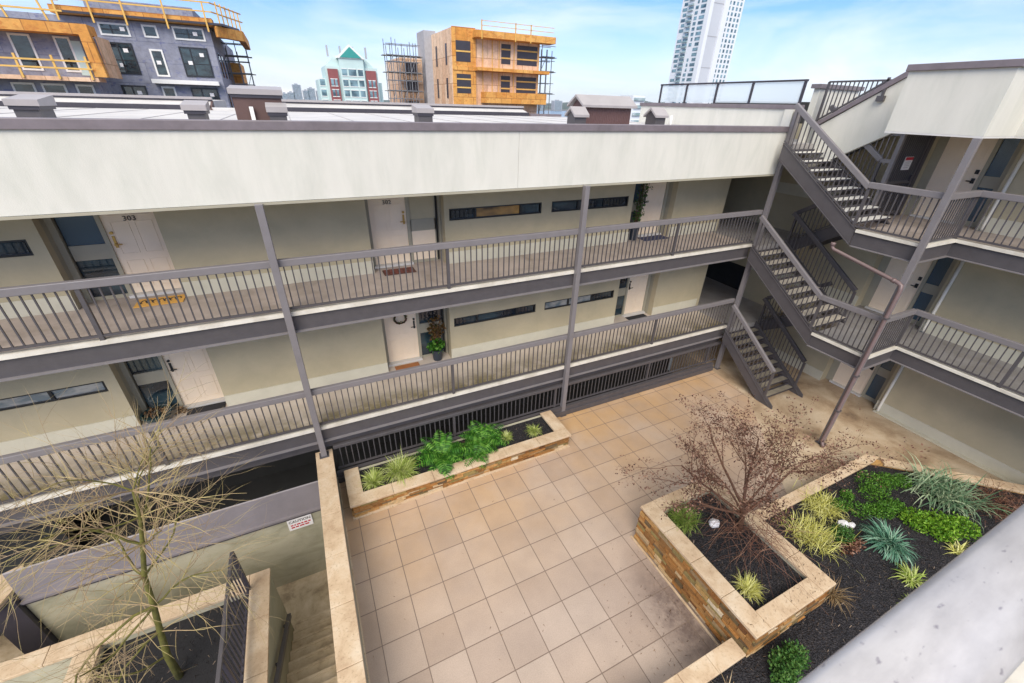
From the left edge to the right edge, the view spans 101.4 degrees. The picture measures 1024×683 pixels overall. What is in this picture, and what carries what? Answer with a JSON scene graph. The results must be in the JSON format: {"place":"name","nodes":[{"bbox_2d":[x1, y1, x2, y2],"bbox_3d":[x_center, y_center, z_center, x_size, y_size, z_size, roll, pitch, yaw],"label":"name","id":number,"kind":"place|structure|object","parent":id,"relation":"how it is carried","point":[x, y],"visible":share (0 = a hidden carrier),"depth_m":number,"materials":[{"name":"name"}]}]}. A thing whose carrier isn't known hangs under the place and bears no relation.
{"place":"outdoors","nodes":[
{"label":"outdoors","id":0,"kind":"place"},
{"bbox_2d":[0,569,329,662],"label":"court floor","id":1,"kind":"structure","parent":0,"point":[304,597],"depth_m":9.97,"materials":[{"name":"tile"}]},
{"bbox_2d":[0,566,60,653],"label":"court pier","id":2,"kind":"structure","parent":1,"relation":"on","point":[32,631],"depth_m":7.82,"materials":[{"name":"stone"}]},
{"bbox_2d":[0,568,294,682],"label":"sunken planter","id":3,"kind":"object","parent":1,"relation":"on","point":[261,659],"visible":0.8,"depth_m":7.09,"materials":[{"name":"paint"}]},
{"bbox_2d":[0,359,295,682],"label":"bare tree","id":4,"kind":"object","parent":3,"relation":"in","point":[174,666],"visible":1,"depth_m":5.35,"materials":[{"name":"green plant"}]},
{"bbox_2d":[215,551,250,682],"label":"planter railing","id":5,"kind":"object","parent":3,"relation":"on","point":[222,664],"visible":0.93,"depth_m":6.63,"materials":[{"name":"grey paint"}]},
{"bbox_2d":[273,613,291,682],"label":"handrail","id":6,"kind":"object","parent":3,"relation":"attached to","point":[279,664],"visible":1,"depth_m":7.49,"materials":[{"name":"metal"}]},
{"bbox_2d":[102,419,1018,682],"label":"mulch chips","id":7,"kind":"object","parent":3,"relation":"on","point":[728,679],"visible":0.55,"depth_m":7.81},
{"bbox_2d":[286,608,337,682],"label":"sunken stair","id":8,"kind":"object","parent":1,"relation":"on","point":[312,656],"visible":0.53,"depth_m":8.38,"materials":[{"name":"concrete"}]},
{"bbox_2d":[315,449,369,682],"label":"coping wall","id":9,"kind":"structure","parent":1,"relation":"on","point":[350,656],"depth_m":7.11,"materials":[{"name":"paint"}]},
{"bbox_2d":[254,203,328,458],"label":"steel column","id":10,"kind":"structure","parent":9,"relation":"on","point":[270,249],"depth_m":7.81,"materials":[{"name":"metal"}]},
{"bbox_2d":[0,0,1023,102],"label":"sky","id":11,"kind":"structure","parent":0,"point":[603,47],"materials":[{"name":"blue"}]},
{"bbox_2d":[340,371,786,682],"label":"patio paving","id":12,"kind":"structure","parent":0,"point":[521,570],"depth_m":8.37,"materials":[{"name":"tile"}]},
{"bbox_2d":[0,91,813,641],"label":"apartment building","id":13,"kind":"structure","parent":12,"relation":"on","point":[100,185],"depth_m":9.04,"materials":[{"name":"beige paint"}]},
{"bbox_2d":[0,239,33,257],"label":"window","id":14,"kind":"structure","parent":13,"relation":"in","point":[10,248],"depth_m":7.08,"materials":[{"name":"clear glass"}]},
{"bbox_2d":[1,94,56,117],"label":"roof vent","id":15,"kind":"object","parent":13,"relation":"on","point":[31,105],"visible":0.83,"depth_m":6.01,"materials":[{"name":"metal"}]},
{"bbox_2d":[0,381,108,410],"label":"window","id":16,"kind":"structure","parent":13,"relation":"in","point":[91,388],"depth_m":8.24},
{"bbox_2d":[43,212,182,301],"bbox_3d":[-7.368,-1.974,7.811,1.750,2.420,0.200,-12,32,-23],"label":"door","id":17,"kind":"structure","parent":13,"relation":"in","point":[135,243],"depth_m":8.00,"materials":[{"name":"white metal"}]},
{"bbox_2d":[140,404,171,423],"bbox_3d":[-7.833,1.610,9.257,0.570,0.331,0.570,-12,32,-23],"label":"planter bowl","id":18,"kind":"object","parent":13,"relation":"on","point":[149,412],"visible":0.84,"depth_m":9.20,"materials":[{"name":"grey ceramic"}]},
{"bbox_2d":[133,294,184,307],"bbox_3d":[-6.855,-0.796,8.190,0.780,0.020,0.400,-12,32,-23],"label":"doormat","id":19,"kind":"object","parent":13,"relation":"on","point":[162,300],"visible":0.8,"depth_m":8.16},
{"bbox_2d":[118,348,224,411],"bbox_3d":[-7.443,0.462,9.188,1.750,2.420,0.200,-12,32,-23],"label":"door","id":20,"kind":"structure","parent":13,"relation":"in","point":[173,365],"depth_m":9.48,"materials":[{"name":"white wood"}]},
{"bbox_2d":[180,100,210,118],"bbox_3d":[-5.193,-3.763,6.931,0.340,0.385,0.500,-12,32,-23],"label":"roof vent","id":21,"kind":"object","parent":13,"relation":"on","point":[195,109],"visible":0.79,"depth_m":6.76,"materials":[{"name":"metal"}]},
{"bbox_2d":[186,401,225,415],"bbox_3d":[-7.058,1.569,9.692,0.750,0.016,0.330,-12,32,-23],"label":"doormat","id":22,"kind":"object","parent":13,"relation":"on","point":[209,407],"visible":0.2,"depth_m":9.71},
{"bbox_2d":[226,85,282,119],"bbox_3d":[-4.510,-4.207,7.498,0.820,0.635,0.800,-12,32,-23],"label":"roof vent","id":23,"kind":"object","parent":13,"relation":"on","point":[245,98],"visible":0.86,"depth_m":7.17,"materials":[{"name":"brown"}]},
{"bbox_2d":[265,102,287,119],"bbox_3d":[-3.979,-3.843,7.137,0.320,0.385,0.350,-12,32,-23],"label":"roof vent","id":24,"kind":"object","parent":13,"relation":"on","point":[276,111],"visible":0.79,"depth_m":7.00,"materials":[{"name":"metal"}]},
{"bbox_2d":[286,514,313,530],"bbox_3d":[-4.835,4.133,9.584,0.500,0.340,0.020,-12,32,-23],"label":"caution sign","id":25,"kind":"object","parent":13,"relation":"attached to","point":[300,522],"visible":1,"depth_m":9.58,"materials":[{"name":"metal"}]},
{"bbox_2d":[0,298,734,504],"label":"balcony railing","id":26,"kind":"object","parent":13,"relation":"on","point":[18,457],"visible":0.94,"depth_m":9.18,"materials":[{"name":"metal"}]},
{"bbox_2d":[0,209,762,351],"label":"balcony railing","id":27,"kind":"object","parent":13,"relation":"on","point":[76,286],"visible":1,"depth_m":7.88,"materials":[{"name":"metal"}]},
{"bbox_2d":[364,195,442,268],"bbox_3d":[-2.541,-2.995,9.878,1.850,2.420,0.200,-12,32,-23],"label":"door","id":28,"kind":"structure","parent":13,"relation":"in","point":[388,219],"depth_m":9.91,"materials":[{"name":"white metal"}]},
{"bbox_2d":[381,308,447,366],"bbox_3d":[-2.615,-0.559,11.255,1.850,2.420,0.200,-12,32,-23],"label":"door","id":29,"kind":"structure","parent":13,"relation":"in","point":[402,342],"depth_m":11.41,"materials":[{"name":"white wood"}]},
{"bbox_2d":[411,104,433,121],"bbox_3d":[-1.756,-4.449,8.298,0.340,0.415,0.400,-12,32,-23],"label":"roof vent","id":30,"kind":"object","parent":13,"relation":"on","point":[423,113],"visible":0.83,"depth_m":8.15,"materials":[{"name":"metal"}]},
{"bbox_2d":[426,315,446,360],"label":"potted plant","id":31,"kind":"object","parent":13,"relation":"on","point":[435,347],"visible":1,"depth_m":11.55,"materials":[{"name":"green plant"}]},
{"bbox_2d":[454,304,535,326],"bbox_3d":[-0.460,-0.771,11.929,2.520,0.260,0.070,-12,32,-23],"label":"window","id":32,"kind":"structure","parent":13,"relation":"in","point":[477,318],"depth_m":11.91,"materials":[{"name":"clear glass"}]},
{"bbox_2d":[449,202,541,220],"bbox_3d":[-0.384,-3.277,10.512,2.520,0.280,0.070,-12,32,-23],"label":"window","id":33,"kind":"structure","parent":13,"relation":"in","point":[527,208],"depth_m":10.48,"materials":[{"name":"black glass"}]},
{"bbox_2d":[333,341,721,468],"bbox_3d":[1.536,1.518,12.240,12.550,0.747,0.090,-12,32,-23],"label":"patio edge railing","id":34,"kind":"object","parent":13,"relation":"attached to","point":[471,409],"visible":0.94,"depth_m":11.72,"materials":[{"name":"metal"}]},
{"bbox_2d":[565,106,589,123],"bbox_3d":[1.478,-5.105,9.583,0.400,0.465,0.420,-12,32,-23],"label":"gabled vent","id":35,"kind":"object","parent":13,"relation":"on","point":[576,114],"visible":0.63,"depth_m":9.46,"materials":[{"name":"metal"}]},
{"bbox_2d":[544,290,613,309],"bbox_3d":[2.098,-1.312,13.024,2.550,0.260,0.070,-12,32,-23],"label":"window","id":36,"kind":"structure","parent":13,"relation":"in","point":[609,294],"depth_m":13.05,"materials":[{"name":"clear glass"}]},
{"bbox_2d":[551,196,628,211],"bbox_3d":[2.174,-3.818,11.607,2.550,0.280,0.070,-12,32,-23],"label":"window","id":37,"kind":"structure","parent":13,"relation":"in","point":[569,205],"depth_m":11.63,"materials":[{"name":"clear glass"}]},
{"bbox_2d":[567,94,637,123],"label":"roof shed","id":38,"kind":"structure","parent":13,"relation":"on","point":[603,109],"depth_m":10.14,"materials":[{"name":"brown"}]},
{"bbox_2d":[621,274,651,316],"bbox_3d":[4.049,-1.969,14.108,1.720,2.420,0.200,-12,32,-23],"label":"door","id":39,"kind":"structure","parent":13,"relation":"in","point":[635,297],"depth_m":14.49,"materials":[{"name":"white wood"}]},
{"bbox_2d":[629,183,652,240],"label":"potted plant","id":40,"kind":"object","parent":13,"relation":"on","point":[638,215],"visible":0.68,"depth_m":12.47,"materials":[{"name":"green plant"}]},
{"bbox_2d":[637,182,669,236],"bbox_3d":[4.124,-4.405,12.731,1.720,2.420,0.200,-12,32,-23],"label":"door","id":41,"kind":"structure","parent":13,"relation":"in","point":[654,209],"depth_m":13.02,"materials":[{"name":"white wood"}]},
{"bbox_2d":[643,107,668,124],"bbox_3d":[3.592,-5.574,10.495,0.420,0.495,0.450,-12,32,-23],"label":"gabled vent","id":42,"kind":"object","parent":13,"relation":"on","point":[655,115],"visible":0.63,"depth_m":10.37,"materials":[{"name":"metal"}]},
{"bbox_2d":[658,79,808,104],"bbox_3d":[6.452,-7.685,12.970,0.060,0.573,5.330,-12,32,-23],"label":"glass guard","id":43,"kind":"object","parent":13,"relation":"on","point":[782,91],"visible":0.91,"depth_m":12.47,"materials":[{"name":"glass"}]},
{"bbox_2d":[344,410,570,519],"bbox_3d":[-1.182,2.926,10.549,5.580,0.420,1.140,-12,32,-23],"label":"stone planter","id":44,"kind":"object","parent":12,"relation":"on","point":[555,436],"visible":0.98,"depth_m":10.08,"materials":[{"name":"beige stone"}]},
{"bbox_2d":[360,465,387,489],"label":"sedge clump","id":45,"kind":"object","parent":44,"relation":"in","point":[373,478],"visible":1,"depth_m":9.55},
{"bbox_2d":[372,446,423,485],"bbox_3d":[-2.651,2.942,9.783,1.226,0.578,1.082,-12,32,-23],"label":"sedge clump","id":46,"kind":"object","parent":44,"relation":"in","point":[401,470],"visible":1,"depth_m":9.80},
{"bbox_2d":[413,430,469,478],"bbox_3d":[-1.711,2.785,10.309,1.342,0.544,1.368,11,31,16],"label":"fern","id":47,"kind":"object","parent":44,"relation":"in","point":[443,453],"visible":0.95,"depth_m":10.19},
{"bbox_2d":[458,436,498,469],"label":"fern","id":48,"kind":"object","parent":44,"relation":"in","point":[485,451],"visible":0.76,"depth_m":10.33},
{"bbox_2d":[458,420,509,456],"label":"fern","id":49,"kind":"object","parent":44,"relation":"in","point":[490,432],"visible":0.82,"depth_m":10.80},
{"bbox_2d":[560,185,589,416],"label":"steel column","id":50,"kind":"structure","parent":12,"relation":"on","point":[580,245],"depth_m":10.46,"materials":[{"name":"metal"}]},
{"bbox_2d":[630,476,835,657],"bbox_3d":[4.054,4.165,8.081,2.070,0.970,2.700,-12,32,-23],"label":"stone planter","id":51,"kind":"object","parent":12,"relation":"on","point":[723,608],"visible":0.79,"depth_m":7.52,"materials":[{"name":"brown stone"}]},
{"bbox_2d":[663,495,706,535],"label":"grass clump","id":52,"kind":"object","parent":51,"relation":"in","point":[685,521],"visible":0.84,"depth_m":8.27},
{"bbox_2d":[732,571,768,604],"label":"grass clump","id":53,"kind":"object","parent":51,"relation":"in","point":[750,589],"visible":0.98,"depth_m":7.13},
{"bbox_2d":[615,391,930,610],"bbox_3d":[4.650,2.519,8.065,4.847,3.138,3.833,-21,36,-34],"label":"plum tree","id":54,"kind":"object","parent":51,"relation":"in","point":[745,508],"visible":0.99,"depth_m":7.86,"materials":[{"name":"brown plant"}]},
{"bbox_2d":[663,454,1023,682],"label":"garden bed","id":55,"kind":"object","parent":12,"relation":"on","point":[725,657],"visible":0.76,"depth_m":8.20,"materials":[{"name":"soil"}]},
{"bbox_2d":[767,638,810,682],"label":"shrub","id":56,"kind":"object","parent":55,"relation":"on","point":[797,663],"visible":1,"depth_m":6.54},
{"bbox_2d":[771,508,864,580],"bbox_3d":[6.216,3.981,8.605,1.611,0.552,1.548,16,32,23],"label":"sedge clump","id":57,"kind":"object","parent":55,"relation":"on","point":[814,537],"visible":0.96,"depth_m":8.63,"materials":[{"name":"yellow plant"}]},
{"bbox_2d":[793,477,852,529],"bbox_3d":[6.881,3.618,9.282,1.322,0.489,1.385,-12,32,-23],"label":"sedge clump","id":58,"kind":"object","parent":55,"relation":"on","point":[826,507],"visible":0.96,"depth_m":9.28,"materials":[{"name":"yellow plant"}]},
{"bbox_2d":[822,569,859,615],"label":"grass clump","id":59,"kind":"object","parent":55,"relation":"on","point":[833,593],"visible":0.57,"depth_m":7.51,"materials":[{"name":"plant"}]},
{"bbox_2d":[829,523,855,544],"bbox_3d":[6.824,3.970,8.672,0.480,0.355,0.524,26,38,36],"label":"juniper","id":60,"kind":"object","parent":55,"relation":"on","point":[843,534],"visible":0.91,"depth_m":8.62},
{"bbox_2d":[838,537,866,556],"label":"dead foliage","id":61,"kind":"object","parent":55,"relation":"on","point":[854,546],"visible":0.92,"depth_m":8.45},
{"bbox_2d":[831,489,883,519],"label":"creeping shrub","id":62,"kind":"object","parent":55,"relation":"on","point":[864,507],"visible":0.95,"depth_m":9.28,"materials":[{"name":"green plant"}]},
{"bbox_2d":[854,470,913,520],"bbox_3d":[8.573,3.444,9.745,1.872,0.360,1.049,-24,38,-37],"label":"creeping shrub","id":63,"kind":"object","parent":55,"relation":"on","point":[894,482],"visible":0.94,"depth_m":9.74,"materials":[{"name":"green plant"}]},
{"bbox_2d":[856,515,917,566],"bbox_3d":[7.633,4.056,8.525,1.264,0.792,1.150,-12,32,-23],"label":"strap leaf plant","id":64,"kind":"object","parent":55,"relation":"on","point":[884,540],"visible":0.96,"depth_m":8.43,"materials":[{"name":"blue plant"}]},
{"bbox_2d":[888,560,926,587],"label":"grass plant","id":65,"kind":"object","parent":55,"relation":"on","point":[910,577],"visible":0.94,"depth_m":7.91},
{"bbox_2d":[897,506,981,545],"bbox_3d":[9.086,3.923,8.873,1.518,0.452,0.880,6,30,7],"label":"shrub","id":66,"kind":"object","parent":55,"relation":"on","point":[926,522],"visible":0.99,"depth_m":8.85,"materials":[{"name":"green plant"}]},
{"bbox_2d":[873,449,1011,530],"bbox_3d":[9.973,3.407,9.667,2.475,1.142,2.315,-12,32,-23],"label":"strap leaf plant","id":67,"kind":"object","parent":55,"relation":"on","point":[945,487],"visible":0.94,"depth_m":9.60,"materials":[{"name":"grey plant"}]},
{"bbox_2d":[949,471,1023,521],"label":"twiggy shrub","id":68,"kind":"object","parent":55,"relation":"on","point":[1005,501],"visible":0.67,"depth_m":9.50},
{"bbox_2d":[545,109,671,369],"bbox_3d":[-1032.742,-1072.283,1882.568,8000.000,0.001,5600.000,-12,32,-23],"label":"ground","id":69,"kind":"structure","parent":0,"point":[566,110],"depth_m":1984.39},
{"bbox_2d":[0,0,250,107],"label":"wrapped building","id":70,"kind":"structure","parent":69,"relation":"on","point":[111,47],"depth_m":32.90,"materials":[{"name":"metal"}]},
{"bbox_2d":[10,82,37,91],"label":"window","id":71,"kind":"structure","parent":70,"relation":"in","point":[17,86],"depth_m":29.92,"materials":[{"name":"glass"}]},
{"bbox_2d":[6,33,44,70],"bbox_3d":[-33.911,-20.177,29.250,1.140,2.140,0.060,-12,32,-23],"label":"window","id":72,"kind":"structure","parent":70,"relation":"in","point":[23,47],"depth_m":29.18,"materials":[{"name":"glass"}]},
{"bbox_2d":[40,83,67,92],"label":"window","id":73,"kind":"structure","parent":70,"relation":"in","point":[47,87],"depth_m":30.54,"materials":[{"name":"glass"}]},
{"bbox_2d":[52,36,82,72],"bbox_3d":[-31.903,-20.602,30.109,0.890,2.140,0.060,-12,32,-23],"label":"window","id":74,"kind":"structure","parent":70,"relation":"in","point":[63,44],"depth_m":30.03,"materials":[{"name":"glass"}]},
{"bbox_2d":[70,41,91,75],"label":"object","id":75,"kind":"structure","parent":70,"relation":"in","point":[76,45],"depth_m":30.36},
{"bbox_2d":[75,84,95,93],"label":"window","id":76,"kind":"structure","parent":70,"relation":"in","point":[89,89],"depth_m":31.22,"materials":[{"name":"glass"}]},
{"bbox_2d":[96,21,131,36],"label":"window","id":77,"kind":"structure","parent":70,"relation":"in","point":[105,28],"depth_m":32.70,"materials":[{"name":"glass"}]},
{"bbox_2d":[110,42,141,74],"bbox_3d":[-31.158,-22.705,33.647,1.670,2.120,0.070,-12,32,-23],"label":"window","id":78,"kind":"structure","parent":70,"relation":"in","point":[131,66],"depth_m":33.69,"materials":[{"name":"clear glass"}]},
{"bbox_2d":[121,85,147,94],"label":"window","id":79,"kind":"structure","parent":70,"relation":"in","point":[127,89],"depth_m":34.67,"materials":[{"name":"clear glass"}]},
{"bbox_2d":[141,24,158,37],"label":"window","id":80,"kind":"structure","parent":70,"relation":"in","point":[149,31],"depth_m":33.59,"materials":[{"name":"white paint"}]},
{"bbox_2d":[149,49,170,76],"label":"window","id":81,"kind":"structure","parent":70,"relation":"in","point":[162,70],"depth_m":34.61,"materials":[{"name":"white paint"}]},
{"bbox_2d":[171,26,205,41],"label":"window","id":82,"kind":"structure","parent":70,"relation":"in","point":[180,33],"depth_m":34.56,"materials":[{"name":"white paint"}]},
{"bbox_2d":[178,46,214,77],"bbox_3d":[-26.719,-23.644,35.547,2.010,2.120,0.070,-12,32,-23],"label":"window","id":83,"kind":"structure","parent":70,"relation":"in","point":[201,67],"depth_m":35.54,"materials":[{"name":"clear glass"}]},
{"bbox_2d":[190,87,219,99],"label":"window","id":84,"kind":"structure","parent":70,"relation":"in","point":[196,92],"depth_m":36.61,"materials":[{"name":"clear glass"}]},
{"bbox_2d":[221,41,255,85],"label":"scaffolding","id":85,"kind":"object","parent":69,"relation":"on","point":[237,73],"depth_m":43.66,"materials":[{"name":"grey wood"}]},
{"bbox_2d":[316,44,383,101],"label":"gabled condo","id":86,"kind":"structure","parent":69,"relation":"on","point":[349,73],"depth_m":137.82,"materials":[{"name":"white paint"}]},
{"bbox_2d":[381,19,556,113],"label":"timber building","id":87,"kind":"structure","parent":69,"relation":"on","point":[460,65],"depth_m":46.36,"materials":[{"name":"brown wood"}]},
{"bbox_2d":[620,95,644,121],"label":"pale block","id":88,"kind":"structure","parent":69,"relation":"on","point":[635,113],"depth_m":165.61,"materials":[{"name":"white concrete"}]},
{"bbox_2d":[665,0,744,103],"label":"white tower","id":89,"kind":"structure","parent":69,"relation":"on","point":[705,39],"depth_m":294.16,"materials":[{"name":"concrete"}]},
{"bbox_2d":[670,335,1003,493],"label":"concrete path","id":90,"kind":"structure","parent":0,"point":[880,429],"depth_m":12.31,"materials":[{"name":"concrete"}]},
{"bbox_2d":[713,110,799,369],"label":"steel column","id":91,"kind":"structure","parent":90,"relation":"on","point":[773,188],"depth_m":12.49,"materials":[{"name":"metal"}]},
{"bbox_2d":[722,297,806,408],"bbox_3d":[8.227,0.295,13.493,1.570,2.600,2.310,-12,32,-23],"label":"steel stair","id":92,"kind":"object","parent":90,"relation":"on","point":[762,346],"visible":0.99,"depth_m":13.63,"materials":[{"name":"metal"}]},
{"bbox_2d":[672,58,1023,484],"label":"stair wing","id":93,"kind":"structure","parent":90,"relation":"on","point":[955,108],"depth_m":10.76,"materials":[{"name":"paint"}]},
{"bbox_2d":[758,281,837,329],"bbox_3d":[9.538,-1.172,13.708,1.422,2.451,1.709,-12,32,-23],"label":"steel stair","id":94,"kind":"object","parent":93,"relation":"on","point":[784,319],"visible":0.37,"depth_m":13.94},
{"bbox_2d":[747,211,857,344],"bbox_3d":[8.340,-1.925,12.131,1.570,2.991,2.513,-12,32,-23],"label":"steel stair","id":95,"kind":"object","parent":93,"relation":"on","point":[786,302],"visible":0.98,"depth_m":12.01,"materials":[{"name":"metal"}]},
{"bbox_2d":[787,180,875,249],"bbox_3d":[9.612,-3.608,12.331,1.422,2.451,1.709,-12,32,-23],"label":"steel stair","id":96,"kind":"object","parent":93,"relation":"on","point":[828,235],"visible":0.4,"depth_m":12.43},
{"bbox_2d":[778,103,906,244],"bbox_3d":[8.399,-4.367,10.761,1.550,2.991,2.484,-12,32,-23],"label":"steel stair","id":97,"kind":"object","parent":93,"relation":"on","point":[843,223],"visible":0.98,"depth_m":10.56,"materials":[{"name":"metal"}]},
{"bbox_2d":[815,77,891,121],"bbox_3d":[8.674,-6.153,10.732,0.095,0.990,1.475,-12,32,-23],"label":"roof stair guard","id":98,"kind":"object","parent":93,"relation":"on","point":[882,97],"visible":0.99,"depth_m":10.77,"materials":[{"name":"grey paint"}]},
{"bbox_2d":[826,359,898,403],"bbox_3d":[11.268,0.524,13.258,0.180,2.600,1.680,-12,32,-23],"label":"door","id":99,"kind":"structure","parent":93,"relation":"in","point":[839,374],"depth_m":13.73,"materials":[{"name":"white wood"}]},
{"bbox_2d":[876,365,903,410],"bbox_3d":[11.332,1.114,12.394,0.078,2.372,0.117,25,37,35],"label":"downpipe","id":100,"kind":"object","parent":93,"relation":"attached to","point":[890,387],"visible":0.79,"depth_m":12.55,"materials":[{"name":"metal"}]},
{"bbox_2d":[877,134,936,214],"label":"security gate","id":101,"kind":"structure","parent":93,"relation":"attached to","point":[909,176],"depth_m":10.85,"materials":[{"name":"metal"}]},
{"bbox_2d":[860,256,957,325],"bbox_3d":[11.342,-1.895,11.891,0.180,2.600,1.680,-12,32,-23],"label":"door","id":102,"kind":"structure","parent":93,"relation":"in","point":[880,291],"depth_m":12.22,"materials":[{"name":"grey paint"}]},
{"bbox_2d":[810,295,1023,395],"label":"landing railing","id":103,"kind":"object","parent":93,"relation":"on","point":[964,328],"visible":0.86,"depth_m":10.12,"materials":[{"name":"metal"}]},
{"bbox_2d":[854,182,1023,250],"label":"landing railing","id":104,"kind":"object","parent":93,"relation":"on","point":[975,194],"visible":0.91,"depth_m":9.01,"materials":[{"name":"metal"}]},
{"bbox_2d":[922,261,964,331],"bbox_3d":[11.406,-1.314,11.021,0.078,2.392,0.117,25,37,35],"label":"downpipe","id":105,"kind":"object","parent":93,"relation":"attached to","point":[948,286],"visible":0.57,"depth_m":11.01,"materials":[{"name":"metal"}]},
{"bbox_2d":[904,136,1023,227],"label":"door","id":106,"kind":"structure","parent":93,"relation":"in","point":[948,153],"depth_m":10.72,"materials":[{"name":"grey paint"}]},
{"bbox_2d":[980,152,1023,229],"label":"downpipe","id":107,"kind":"object","parent":93,"relation":"attached to","point":[1013,174],"visible":0.76,"depth_m":9.71,"materials":[{"name":"metal"}]},
{"bbox_2d":[815,138,982,444],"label":"steel column","id":108,"kind":"structure","parent":90,"relation":"on","point":[966,160],"depth_m":8.78,"materials":[{"name":"metal"}]},
{"bbox_2d":[820,242,903,446],"bbox_3d":[8.298,0.211,10.998,0.165,5.189,1.940,-9,31,-18],"label":"drain pipe","id":109,"kind":"object","parent":108,"relation":"attached to","point":[885,318],"visible":0.98,"depth_m":10.09,"materials":[{"name":"metal"}]},
{"bbox_2d":[1004,661,1023,682],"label":"walkway","id":110,"kind":"structure","parent":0,"point":[1017,675],"depth_m":2.08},
{"bbox_2d":[798,504,1023,682],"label":"parapet","id":111,"kind":"object","parent":110,"relation":"on","point":[959,618],"visible":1,"depth_m":1.27,"materials":[{"name":"paint"}]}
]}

